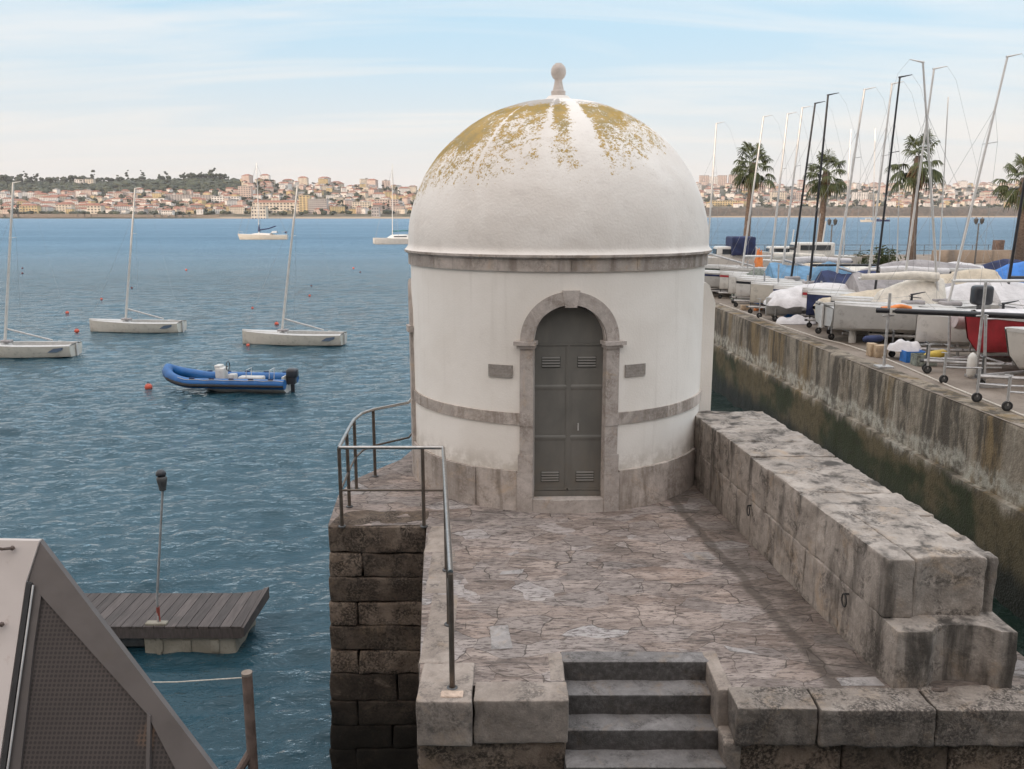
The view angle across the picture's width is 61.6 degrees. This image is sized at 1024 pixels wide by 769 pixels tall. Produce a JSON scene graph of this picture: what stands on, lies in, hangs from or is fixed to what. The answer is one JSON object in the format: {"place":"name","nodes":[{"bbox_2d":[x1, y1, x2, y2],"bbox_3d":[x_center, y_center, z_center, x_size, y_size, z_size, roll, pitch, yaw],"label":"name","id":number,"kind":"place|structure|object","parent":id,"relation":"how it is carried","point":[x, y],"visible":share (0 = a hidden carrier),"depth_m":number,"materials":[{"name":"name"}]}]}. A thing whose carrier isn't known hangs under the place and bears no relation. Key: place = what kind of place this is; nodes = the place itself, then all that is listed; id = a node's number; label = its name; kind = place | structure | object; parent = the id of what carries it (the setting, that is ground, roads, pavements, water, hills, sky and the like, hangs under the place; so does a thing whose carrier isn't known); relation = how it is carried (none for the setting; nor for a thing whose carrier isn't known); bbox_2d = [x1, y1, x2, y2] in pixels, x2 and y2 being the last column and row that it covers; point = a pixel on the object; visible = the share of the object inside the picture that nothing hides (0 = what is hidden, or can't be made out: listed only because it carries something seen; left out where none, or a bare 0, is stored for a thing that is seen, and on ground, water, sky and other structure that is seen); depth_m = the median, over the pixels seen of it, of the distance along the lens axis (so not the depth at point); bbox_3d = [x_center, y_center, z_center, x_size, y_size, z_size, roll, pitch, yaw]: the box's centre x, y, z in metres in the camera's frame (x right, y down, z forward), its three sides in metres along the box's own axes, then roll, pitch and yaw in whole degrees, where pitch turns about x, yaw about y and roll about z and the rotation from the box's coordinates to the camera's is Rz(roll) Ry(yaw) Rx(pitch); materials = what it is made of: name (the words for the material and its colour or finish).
{"place":"outdoors","nodes":[
{"label":"outdoors","id":0,"kind":"place"},
{"bbox_2d":[0,538,217,768],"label":"hatch roof","id":1,"kind":"structure","parent":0,"point":[79,689],"depth_m":3.20,"materials":[{"name":"grey metal"}]},
{"bbox_2d":[0,185,1018,218],"bbox_3d":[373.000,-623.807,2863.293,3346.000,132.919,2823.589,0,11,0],"label":"hills","id":2,"kind":"structure","parent":0,"point":[890,211],"depth_m":2098.01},
{"bbox_2d":[19,204,40,213],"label":"building","id":3,"kind":"structure","parent":2,"relation":"on","point":[23,208],"depth_m":1639.31,"materials":[{"name":"paint"}]},
{"bbox_2d":[86,203,104,213],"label":"building","id":4,"kind":"structure","parent":2,"relation":"on","point":[93,208],"depth_m":1618.11,"materials":[{"name":"paint"}]},
{"bbox_2d":[0,214,219,216],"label":"sea wall","id":5,"kind":"structure","parent":2,"relation":"on","point":[68,215],"depth_m":1541.27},
{"bbox_2d":[165,195,215,200],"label":"building","id":6,"kind":"structure","parent":2,"relation":"on","point":[176,197],"depth_m":1848.56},
{"bbox_2d":[238,186,252,197],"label":"building","id":7,"kind":"structure","parent":2,"relation":"on","point":[243,191],"depth_m":1905.50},
{"bbox_2d":[250,206,268,218],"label":"building","id":8,"kind":"structure","parent":2,"relation":"on","point":[263,211],"depth_m":1531.90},
{"bbox_2d":[252,200,298,213],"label":"building","id":9,"kind":"structure","parent":2,"relation":"on","point":[281,205],"depth_m":1656.82,"materials":[{"name":"paint"}]},
{"bbox_2d":[299,195,310,211],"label":"building","id":10,"kind":"structure","parent":2,"relation":"on","point":[303,202],"depth_m":1645.62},
{"bbox_2d":[308,199,328,213],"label":"building","id":11,"kind":"structure","parent":2,"relation":"on","point":[323,204],"depth_m":1641.77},
{"bbox_2d":[0,179,1018,213],"bbox_3d":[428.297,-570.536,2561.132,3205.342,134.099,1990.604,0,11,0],"label":"distant houses","id":12,"kind":"structure","parent":2,"relation":"on","point":[348,200],"depth_m":1965.03,"materials":[{"name":"ceramic"}]},
{"bbox_2d":[0,178,1018,214],"bbox_3d":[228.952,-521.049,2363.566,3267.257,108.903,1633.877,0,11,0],"label":"woodland","id":13,"kind":"object","parent":2,"relation":"on","point":[204,184],"visible":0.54,"depth_m":2035.27,"materials":[{"name":"green plant"}]},
{"bbox_2d":[706,200,740,205],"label":"building","id":14,"kind":"structure","parent":2,"relation":"on","point":[720,202],"depth_m":2204.20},
{"bbox_2d":[0,217,1023,768],"bbox_3d":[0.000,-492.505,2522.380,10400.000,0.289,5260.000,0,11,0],"label":"water","id":15,"kind":"structure","parent":0,"point":[94,435],"depth_m":33.17,"materials":[{"name":"liquid"}]},
{"bbox_2d":[0,181,81,357],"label":"sailing boat","id":16,"kind":"object","parent":15,"relation":"on","point":[11,348],"visible":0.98,"depth_m":46.73,"materials":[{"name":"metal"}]},
{"bbox_2d":[89,187,186,332],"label":"sailing boat","id":17,"kind":"object","parent":15,"relation":"on","point":[126,325],"visible":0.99,"depth_m":56.67,"materials":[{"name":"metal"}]},
{"bbox_2d":[85,587,268,653],"bbox_3d":[-7.160,4.528,15.920,4.979,1.039,1.370,0,11,0],"label":"floating pontoon","id":18,"kind":"object","parent":15,"relation":"on","point":[223,623],"visible":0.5,"depth_m":15.52,"materials":[{"name":"grey wood"}]},
{"bbox_2d":[145,469,168,654],"bbox_3d":[-6.229,3.176,15.091,0.572,3.496,0.179,0,11,0],"label":"lamp post","id":19,"kind":"object","parent":18,"relation":"on","point":[161,478],"visible":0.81,"depth_m":15.05,"materials":[{"name":"metal"}]},
{"bbox_2d":[162,361,298,392],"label":"inflatable boat","id":20,"kind":"object","parent":15,"relation":"on","point":[221,378],"visible":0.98,"depth_m":37.74,"materials":[{"name":"blue rubber"}]},
{"bbox_2d":[236,669,257,768],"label":"mooring pile","id":21,"kind":"object","parent":15,"relation":"in","point":[250,758],"visible":1,"depth_m":8.81,"materials":[{"name":"brown wood"}]},
{"bbox_2d":[238,163,287,239],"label":"sailing yacht","id":22,"kind":"object","parent":15,"relation":"on","point":[261,236],"visible":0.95,"depth_m":265.38,"materials":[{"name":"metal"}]},
{"bbox_2d":[242,184,346,345],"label":"sailing boat","id":23,"kind":"object","parent":15,"relation":"on","point":[282,336],"visible":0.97,"depth_m":51.19,"materials":[{"name":"plastic"}]},
{"bbox_2d":[373,164,407,243],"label":"sailing yacht","id":24,"kind":"object","parent":15,"relation":"on","point":[397,239],"visible":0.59,"depth_m":224.65,"materials":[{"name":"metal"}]},
{"bbox_2d":[328,510,1023,768],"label":"masonry wall","id":25,"kind":"structure","parent":15,"relation":"in","point":[390,709],"depth_m":7.35,"materials":[{"name":"stone"}]},
{"bbox_2d":[561,651,726,768],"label":"stone steps","id":26,"kind":"structure","parent":25,"relation":"attached to","point":[639,710],"depth_m":7.61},
{"bbox_2d":[0,0,1023,189],"label":"sky","id":27,"kind":"structure","parent":0,"point":[344,91],"materials":[{"name":"blue"}]},
{"bbox_2d":[328,450,1023,691],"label":"pavement","id":28,"kind":"structure","parent":0,"point":[631,580],"depth_m":9.25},
{"bbox_2d":[337,398,457,689],"bbox_3d":[-1.405,1.215,11.678,1.885,1.112,9.091,0,11,0],"label":"guard rail","id":29,"kind":"object","parent":28,"relation":"on","point":[448,570],"visible":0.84,"depth_m":10.98,"materials":[{"name":"metal"}]},
{"bbox_2d":[490,625,512,648],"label":"pavement slab","id":30,"kind":"structure","parent":28,"relation":"on","point":[500,637],"depth_m":8.26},
{"bbox_2d":[404,63,714,513],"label":"domed tower","id":31,"kind":"structure","parent":28,"relation":"on","point":[561,306],"depth_m":11.62,"materials":[{"name":"white paint"}]},
{"bbox_2d":[406,278,415,475],"bbox_3d":[-1.478,-0.183,13.733,0.254,3.015,1.452,0,11,2],"label":"side doorway","id":32,"kind":"structure","parent":31,"relation":"in","point":[409,327],"depth_m":13.09,"materials":[{"name":"stone"}]},
{"bbox_2d":[534,345,568,489],"bbox_3d":[0.520,0.464,11.642,0.472,2.020,0.048,0,11,-2],"label":"door leaf","id":33,"kind":"structure","parent":31,"relation":"in","point":[551,362],"depth_m":11.63,"materials":[{"name":"green paint"}]},
{"bbox_2d":[567,345,602,489],"bbox_3d":[1.004,0.462,11.649,0.472,2.020,0.065,0,11,-2],"label":"door leaf","id":34,"kind":"structure","parent":31,"relation":"in","point":[586,361],"depth_m":11.65,"materials":[{"name":"green paint"}]},
{"bbox_2d":[682,552,717,559],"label":"pavement slab","id":35,"kind":"structure","parent":28,"relation":"on","point":[697,555],"depth_m":10.25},
{"bbox_2d":[694,411,1017,688],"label":"parapet wall","id":36,"kind":"structure","parent":28,"relation":"on","point":[820,529],"depth_m":8.24,"materials":[{"name":"stone"}]},
{"bbox_2d":[837,677,884,685],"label":"pavement slab","id":37,"kind":"structure","parent":28,"relation":"on","point":[861,681],"depth_m":7.48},
{"bbox_2d":[711,254,1023,427],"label":"quay pavement","id":38,"kind":"structure","parent":0,"point":[957,378],"depth_m":23.72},
{"bbox_2d":[711,289,726,291],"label":"boat trailer","id":39,"kind":"object","parent":38,"relation":"on","point":[716,290],"visible":0.02,"depth_m":43.24,"materials":[{"name":"metal"}]},
{"bbox_2d":[719,266,765,271],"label":"grey boat","id":40,"kind":"object","parent":39,"relation":"on","point":[734,268],"visible":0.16,"depth_m":42.89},
{"bbox_2d":[704,115,809,288],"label":"sailing boat","id":41,"kind":"object","parent":39,"relation":"on","point":[711,278],"visible":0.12,"depth_m":42.96,"materials":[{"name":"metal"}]},
{"bbox_2d":[716,289,728,297],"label":"boat trailer","id":42,"kind":"object","parent":38,"relation":"on","point":[723,292],"visible":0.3,"depth_m":42.43,"materials":[{"name":"metal"}]},
{"bbox_2d":[719,112,837,289],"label":"sailing boat","id":43,"kind":"object","parent":42,"relation":"on","point":[724,279],"visible":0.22,"depth_m":41.91,"materials":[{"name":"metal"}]},
{"bbox_2d":[730,294,749,302],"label":"boat trailer","id":44,"kind":"object","parent":38,"relation":"on","point":[733,296],"visible":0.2,"depth_m":40.01,"materials":[{"name":"metal"}]},
{"bbox_2d":[728,106,858,293],"bbox_3d":[13.207,-8.297,39.198,6.285,8.502,2.215,0,11,0],"label":"sailing boat","id":45,"kind":"object","parent":44,"relation":"on","point":[801,271],"visible":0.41,"depth_m":39.43,"materials":[{"name":"metal"}]},
{"bbox_2d":[732,297,749,306],"bbox_3d":[12.629,-3.888,38.520,5.501,0.834,2.010,0,11,0],"label":"boat trailer","id":46,"kind":"object","parent":38,"relation":"on","point":[735,300],"visible":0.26,"depth_m":38.55,"materials":[{"name":"metal"}]},
{"bbox_2d":[735,101,868,296],"bbox_3d":[13.148,-7.990,37.655,6.285,8.502,2.150,0,11,0],"label":"sailing boat","id":47,"kind":"object","parent":46,"relation":"on","point":[743,284],"visible":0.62,"depth_m":38.03,"materials":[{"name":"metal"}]},
{"bbox_2d":[708,236,781,266],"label":"motor boat","id":48,"kind":"object","parent":38,"relation":"on","point":[732,249],"visible":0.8,"depth_m":50.71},
{"bbox_2d":[729,141,776,235],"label":"palm tree","id":49,"kind":"object","parent":38,"relation":"on","point":[739,177],"visible":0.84,"depth_m":69.65,"materials":[{"name":"green plant"}]},
{"bbox_2d":[746,303,765,313],"bbox_3d":[12.562,-3.375,35.938,5.501,0.834,2.010,0,11,0],"label":"boat trailer","id":50,"kind":"object","parent":38,"relation":"on","point":[750,310],"visible":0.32,"depth_m":36.00,"materials":[{"name":"metal"}]},
{"bbox_2d":[750,93,891,302],"bbox_3d":[13.078,-7.478,35.073,6.285,8.502,2.150,0,11,0],"label":"sailing boat","id":51,"kind":"object","parent":50,"relation":"on","point":[762,291],"visible":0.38,"depth_m":35.48,"materials":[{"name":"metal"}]},
{"bbox_2d":[804,261,850,280],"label":"covered boat","id":52,"kind":"object","parent":50,"relation":"on","point":[816,270],"visible":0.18,"depth_m":36.04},
{"bbox_2d":[776,314,815,323],"bbox_3d":[10.838,-2.509,32.737,1.500,0.343,0.700,0,11,0],"label":"folded sail","id":53,"kind":"object","parent":38,"relation":"on","point":[796,319],"visible":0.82,"depth_m":32.53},
{"bbox_2d":[798,310,814,316],"bbox_3d":[13.770,-2.795,33.010,5.501,0.834,2.010,0,11,0],"label":"boat trailer","id":54,"kind":"object","parent":38,"relation":"on","point":[803,314],"visible":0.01,"depth_m":32.98,"materials":[{"name":"metal"}]},
{"bbox_2d":[763,283,847,315],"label":"covered boat","id":55,"kind":"object","parent":54,"relation":"on","point":[791,300],"visible":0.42,"depth_m":33.13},
{"bbox_2d":[801,81,958,310],"bbox_3d":[14.249,-6.897,32.145,6.285,8.502,2.215,0,11,0],"label":"sailing boat","id":56,"kind":"object","parent":54,"relation":"on","point":[853,283],"visible":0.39,"depth_m":32.34,"materials":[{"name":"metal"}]},
{"bbox_2d":[938,97,948,267],"bbox_3d":[16.921,-6.680,32.318,4.000,7.928,1.400,0,11,0],"label":"dinghy rig","id":57,"kind":"object","parent":56,"relation":"on","point":[943,185],"visible":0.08,"depth_m":32.16},
{"bbox_2d":[804,315,814,327],"bbox_3d":[13.496,-2.491,31.481,5.501,0.834,2.010,0,11,0],"label":"boat trailer","id":58,"kind":"object","parent":38,"relation":"on","point":[809,324],"visible":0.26,"depth_m":31.54,"materials":[{"name":"metal"}]},
{"bbox_2d":[812,288,881,320],"bbox_3d":[12.610,-2.845,30.530,3.600,1.200,1.700,0,11,0],"label":"folded sail","id":59,"kind":"object","parent":58,"relation":"on","point":[869,293],"visible":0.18,"depth_m":30.32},
{"bbox_2d":[806,74,969,315],"bbox_3d":[13.903,-6.594,30.616,6.285,8.502,2.150,0,11,0],"label":"sailing boat","id":60,"kind":"object","parent":58,"relation":"on","point":[813,297],"visible":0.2,"depth_m":30.98,"materials":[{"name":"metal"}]},
{"bbox_2d":[762,221,861,264],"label":"motor boat","id":61,"kind":"object","parent":38,"relation":"on","point":[802,247],"visible":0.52,"depth_m":54.74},
{"bbox_2d":[802,149,848,241],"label":"palm tree","id":62,"kind":"object","parent":38,"relation":"on","point":[827,186],"visible":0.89,"depth_m":69.74,"materials":[{"name":"green plant"}]},
{"bbox_2d":[719,303,1023,416],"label":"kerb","id":63,"kind":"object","parent":38,"relation":"on","point":[995,404],"visible":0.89,"depth_m":23.73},
{"bbox_2d":[828,327,914,341],"bbox_3d":[13.505,-1.907,28.534,5.501,0.834,2.010,0,11,0],"label":"boat trailer","id":64,"kind":"object","parent":38,"relation":"on","point":[863,333],"visible":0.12,"depth_m":27.90,"materials":[{"name":"metal"}]},
{"bbox_2d":[815,59,1001,327],"bbox_3d":[13.361,-6.010,27.669,6.285,8.502,2.150,0,11,0],"label":"sailing boat","id":65,"kind":"object","parent":64,"relation":"on","point":[824,311],"visible":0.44,"depth_m":28.01,"materials":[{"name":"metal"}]},
{"bbox_2d":[872,278,945,303],"bbox_3d":[13.239,-2.769,28.608,2.400,1.699,1.500,0,11,0],"label":"folded sail","id":66,"kind":"object","parent":64,"relation":"on","point":[902,290],"visible":0.51,"depth_m":28.23,"materials":[{"name":"fabric"}]},
{"bbox_2d":[873,344,887,357],"bbox_3d":[10.748,-0.982,25.090,0.346,0.361,0.305,0,11,0],"label":"timber block","id":67,"kind":"object","parent":38,"relation":"on","point":[878,350],"depth_m":24.96,"materials":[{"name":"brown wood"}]},
{"bbox_2d":[873,293,893,368],"bbox_3d":[10.123,-1.450,23.181,0.400,2.024,0.400,0,11,0],"label":"spar support","id":68,"kind":"object","parent":38,"relation":"on","point":[884,365],"visible":1,"depth_m":23.18,"materials":[{"name":"metal"}]},
{"bbox_2d":[876,307,1023,318],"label":"spar","id":69,"kind":"object","parent":68,"relation":"on","point":[893,311],"visible":1,"depth_m":22.24,"materials":[{"name":"black metal"}]},
{"bbox_2d":[858,245,909,266],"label":"shrub","id":70,"kind":"object","parent":38,"relation":"on","point":[885,258],"visible":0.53,"depth_m":53.47,"materials":[{"name":"green plant"}]},
{"bbox_2d":[865,331,914,337],"bbox_3d":[14.117,-1.718,27.585,5.501,0.834,2.010,0,11,0],"label":"boat trailer","id":71,"kind":"object","parent":38,"relation":"on","point":[891,334],"visible":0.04,"depth_m":27.37,"materials":[{"name":"metal"}]},
{"bbox_2d":[833,292,1023,332],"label":"sailing boat","id":72,"kind":"object","parent":71,"relation":"on","point":[856,316],"visible":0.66,"depth_m":27.14,"materials":[{"name":"plastic"}]},
{"bbox_2d":[871,53,1023,309],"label":"sailing boat","id":73,"kind":"object","parent":71,"relation":"on","point":[949,304],"visible":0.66,"depth_m":26.94,"materials":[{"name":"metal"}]},
{"bbox_2d":[900,350,925,362],"bbox_3d":[11.350,-0.805,24.308,0.550,0.310,0.410,0,11,0],"label":"crate","id":74,"kind":"object","parent":38,"relation":"on","point":[905,356],"visible":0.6,"depth_m":24.16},
{"bbox_2d":[884,128,946,259],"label":"palm tree","id":75,"kind":"object","parent":38,"relation":"on","point":[910,176],"visible":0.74,"depth_m":63.95,"materials":[{"name":"green plant"}]},
{"bbox_2d":[860,260,979,270],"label":"covered boat","id":76,"kind":"object","parent":38,"relation":"on","point":[918,263],"visible":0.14,"depth_m":39.48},
{"bbox_2d":[910,353,937,365],"bbox_3d":[11.375,-0.688,23.719,0.550,0.310,0.410,0,11,0],"label":"crate","id":77,"kind":"object","parent":38,"relation":"on","point":[915,358],"visible":0.7,"depth_m":23.56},
{"bbox_2d":[888,330,976,356],"bbox_3d":[13.650,-1.195,24.944,5.501,0.834,2.010,0,11,0],"label":"boat trailer","id":78,"kind":"object","parent":38,"relation":"on","point":[893,353],"visible":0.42,"depth_m":24.84,"materials":[{"name":"metal"}]},
{"bbox_2d":[887,339,920,351],"bbox_3d":[11.271,-1.146,24.648,0.900,0.316,0.600,0,11,0],"label":"plastic sheet","id":79,"kind":"object","parent":78,"relation":"hanging from","point":[899,345],"visible":0.98,"depth_m":24.48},
{"bbox_2d":[915,300,1022,344],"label":"sailing boat","id":80,"kind":"object","parent":78,"relation":"on","point":[931,328],"visible":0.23,"depth_m":24.52,"materials":[{"name":"plastic"}]},
{"bbox_2d":[923,344,981,373],"bbox_3d":[11.576,-0.674,22.429,1.625,0.792,0.089,0,11,0],"label":"jockey stand","id":81,"kind":"object","parent":38,"relation":"on","point":[927,368],"visible":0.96,"depth_m":22.42,"materials":[{"name":"metal"}]},
{"bbox_2d":[943,316,965,366],"bbox_3d":[12.036,-1.163,23.199,0.609,1.458,0.100,0,11,0],"label":"guide post","id":82,"kind":"object","parent":38,"relation":"on","point":[949,341],"visible":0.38,"depth_m":23.19,"materials":[{"name":"metal"}]},
{"bbox_2d":[919,341,1015,369],"bbox_3d":[13.550,-0.747,22.688,5.501,0.834,2.010,0,11,0],"label":"boat trailer","id":83,"kind":"object","parent":38,"relation":"on","point":[996,362],"visible":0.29,"depth_m":22.59,"materials":[{"name":"metal"}]},
{"bbox_2d":[965,317,1023,352],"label":"red boat","id":84,"kind":"object","parent":83,"relation":"on","point":[996,339],"visible":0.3,"depth_m":22.34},
{"bbox_2d":[970,285,993,308],"bbox_3d":[12.681,-2.095,23.236,0.520,1.180,0.360,0,11,0],"label":"outboard motor","id":85,"kind":"object","parent":84,"relation":"attached to","point":[976,294],"visible":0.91,"depth_m":23.03,"materials":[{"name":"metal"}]},
{"bbox_2d":[971,309,1023,318],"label":"boat cover","id":86,"kind":"object","parent":84,"relation":"on","point":[1006,310],"visible":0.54,"depth_m":22.41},
{"bbox_2d":[939,352,1001,382],"bbox_3d":[11.325,-0.423,21.163,1.625,0.792,0.089,-1,11,-6],"label":"jockey stand","id":87,"kind":"object","parent":38,"relation":"on","point":[943,378],"visible":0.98,"depth_m":21.11,"materials":[{"name":"metal"}]},
{"bbox_2d":[940,268,1001,284],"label":"covered boat","id":88,"kind":"object","parent":38,"relation":"on","point":[976,274],"visible":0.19,"depth_m":33.50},
{"bbox_2d":[931,250,1011,262],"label":"wall","id":89,"kind":"structure","parent":38,"relation":"on","point":[947,256],"depth_m":73.27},
{"bbox_2d":[964,282,988,378],"bbox_3d":[11.886,-1.377,21.768,0.400,2.431,0.400,0,11,0],"label":"spar support","id":90,"kind":"object","parent":38,"relation":"on","point":[981,316],"visible":0.73,"depth_m":21.71,"materials":[{"name":"metal"}]},
{"bbox_2d":[966,352,977,377],"bbox_3d":[11.687,-0.495,21.821,0.240,0.660,0.240,0,11,0],"label":"fender","id":91,"kind":"object","parent":90,"relation":"hanging from","point":[972,361],"visible":0.97,"depth_m":21.74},
{"bbox_2d":[980,314,1005,387],"bbox_3d":[11.534,-0.791,20.525,0.659,1.769,0.100,0,11,0],"label":"guide post","id":92,"kind":"object","parent":38,"relation":"on","point":[985,344],"visible":0.77,"depth_m":20.52,"materials":[{"name":"metal"}]},
{"bbox_2d":[971,367,1023,401],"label":"jockey stand","id":93,"kind":"object","parent":38,"relation":"on","point":[976,396],"visible":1,"depth_m":18.98,"materials":[{"name":"metal"}]},
{"bbox_2d":[974,354,1023,384],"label":"boat trailer","id":94,"kind":"object","parent":38,"relation":"on","point":[999,375],"visible":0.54,"depth_m":20.54,"materials":[{"name":"metal"}]},
{"bbox_2d":[1004,327,1023,368],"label":"white boat","id":95,"kind":"object","parent":94,"relation":"on","point":[1015,341],"visible":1,"depth_m":20.30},
{"bbox_2d":[981,259,1022,269],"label":"covered boat","id":96,"kind":"object","parent":38,"relation":"on","point":[996,264],"visible":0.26,"depth_m":47.26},
{"bbox_2d":[990,153,1023,260],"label":"palm tree","id":97,"kind":"object","parent":38,"relation":"on","point":[1004,191],"visible":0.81,"depth_m":58.78,"materials":[{"name":"green plant"}]},
{"bbox_2d":[996,261,1023,282],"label":"covered boat","id":98,"kind":"object","parent":38,"relation":"on","point":[1018,269],"visible":0.2,"depth_m":33.48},
{"bbox_2d":[1001,374,1023,410],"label":"jockey stand","id":99,"kind":"object","parent":38,"relation":"on","point":[1007,405],"visible":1,"depth_m":18.14,"materials":[{"name":"metal"}]},
{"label":"boat trailer","id":100,"kind":"object","parent":38,"relation":"on","visible":0},
{"bbox_2d":[773,87,921,290],"bbox_3d":[13.553,-7.175,33.543,6.285,8.502,2.215,0,11,0],"label":"sailing boat","id":101,"kind":"object","parent":100,"relation":"on","point":[826,276],"visible":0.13,"depth_m":33.76,"materials":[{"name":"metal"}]},
{"bbox_2d":[712,303,1023,620],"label":"quay wall","id":102,"kind":"structure","parent":0,"point":[958,467],"depth_m":21.79,"materials":[{"name":"concrete"}]},
{"bbox_2d":[951,316,965,329],"bbox_3d":[13.280,-1.652,23.436,2.383,0.511,0.494,1,11,3],"label":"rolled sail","id":103,"kind":"object","parent":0,"point":[958,322],"visible":0.15,"depth_m":23.37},
{"bbox_2d":[946,178,1023,308],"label":"sailing boat","id":104,"kind":"object","parent":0,"point":[1008,292],"visible":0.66,"depth_m":28.03,"materials":[{"name":"metal"}]},
{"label":"boat trailer","id":105,"kind":"object","parent":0,"visible":0},
{"bbox_2d":[830,66,1003,301],"bbox_3d":[14.126,-6.255,28.904,6.285,8.502,2.150,0,11,0],"label":"sailing boat","id":106,"kind":"object","parent":105,"relation":"on","point":[834,298],"visible":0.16,"depth_m":28.99,"materials":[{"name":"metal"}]},
{"bbox_2d":[945,282,1023,299],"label":"covered boat","id":107,"kind":"object","parent":105,"relation":"on","point":[961,291],"visible":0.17,"depth_m":28.64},
{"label":"boat trailer","id":108,"kind":"object","parent":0,"visible":0},
{"bbox_2d":[698,122,765,267],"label":"sailing boat","id":109,"kind":"object","parent":108,"relation":"on","point":[711,196],"visible":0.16,"depth_m":45.71,"materials":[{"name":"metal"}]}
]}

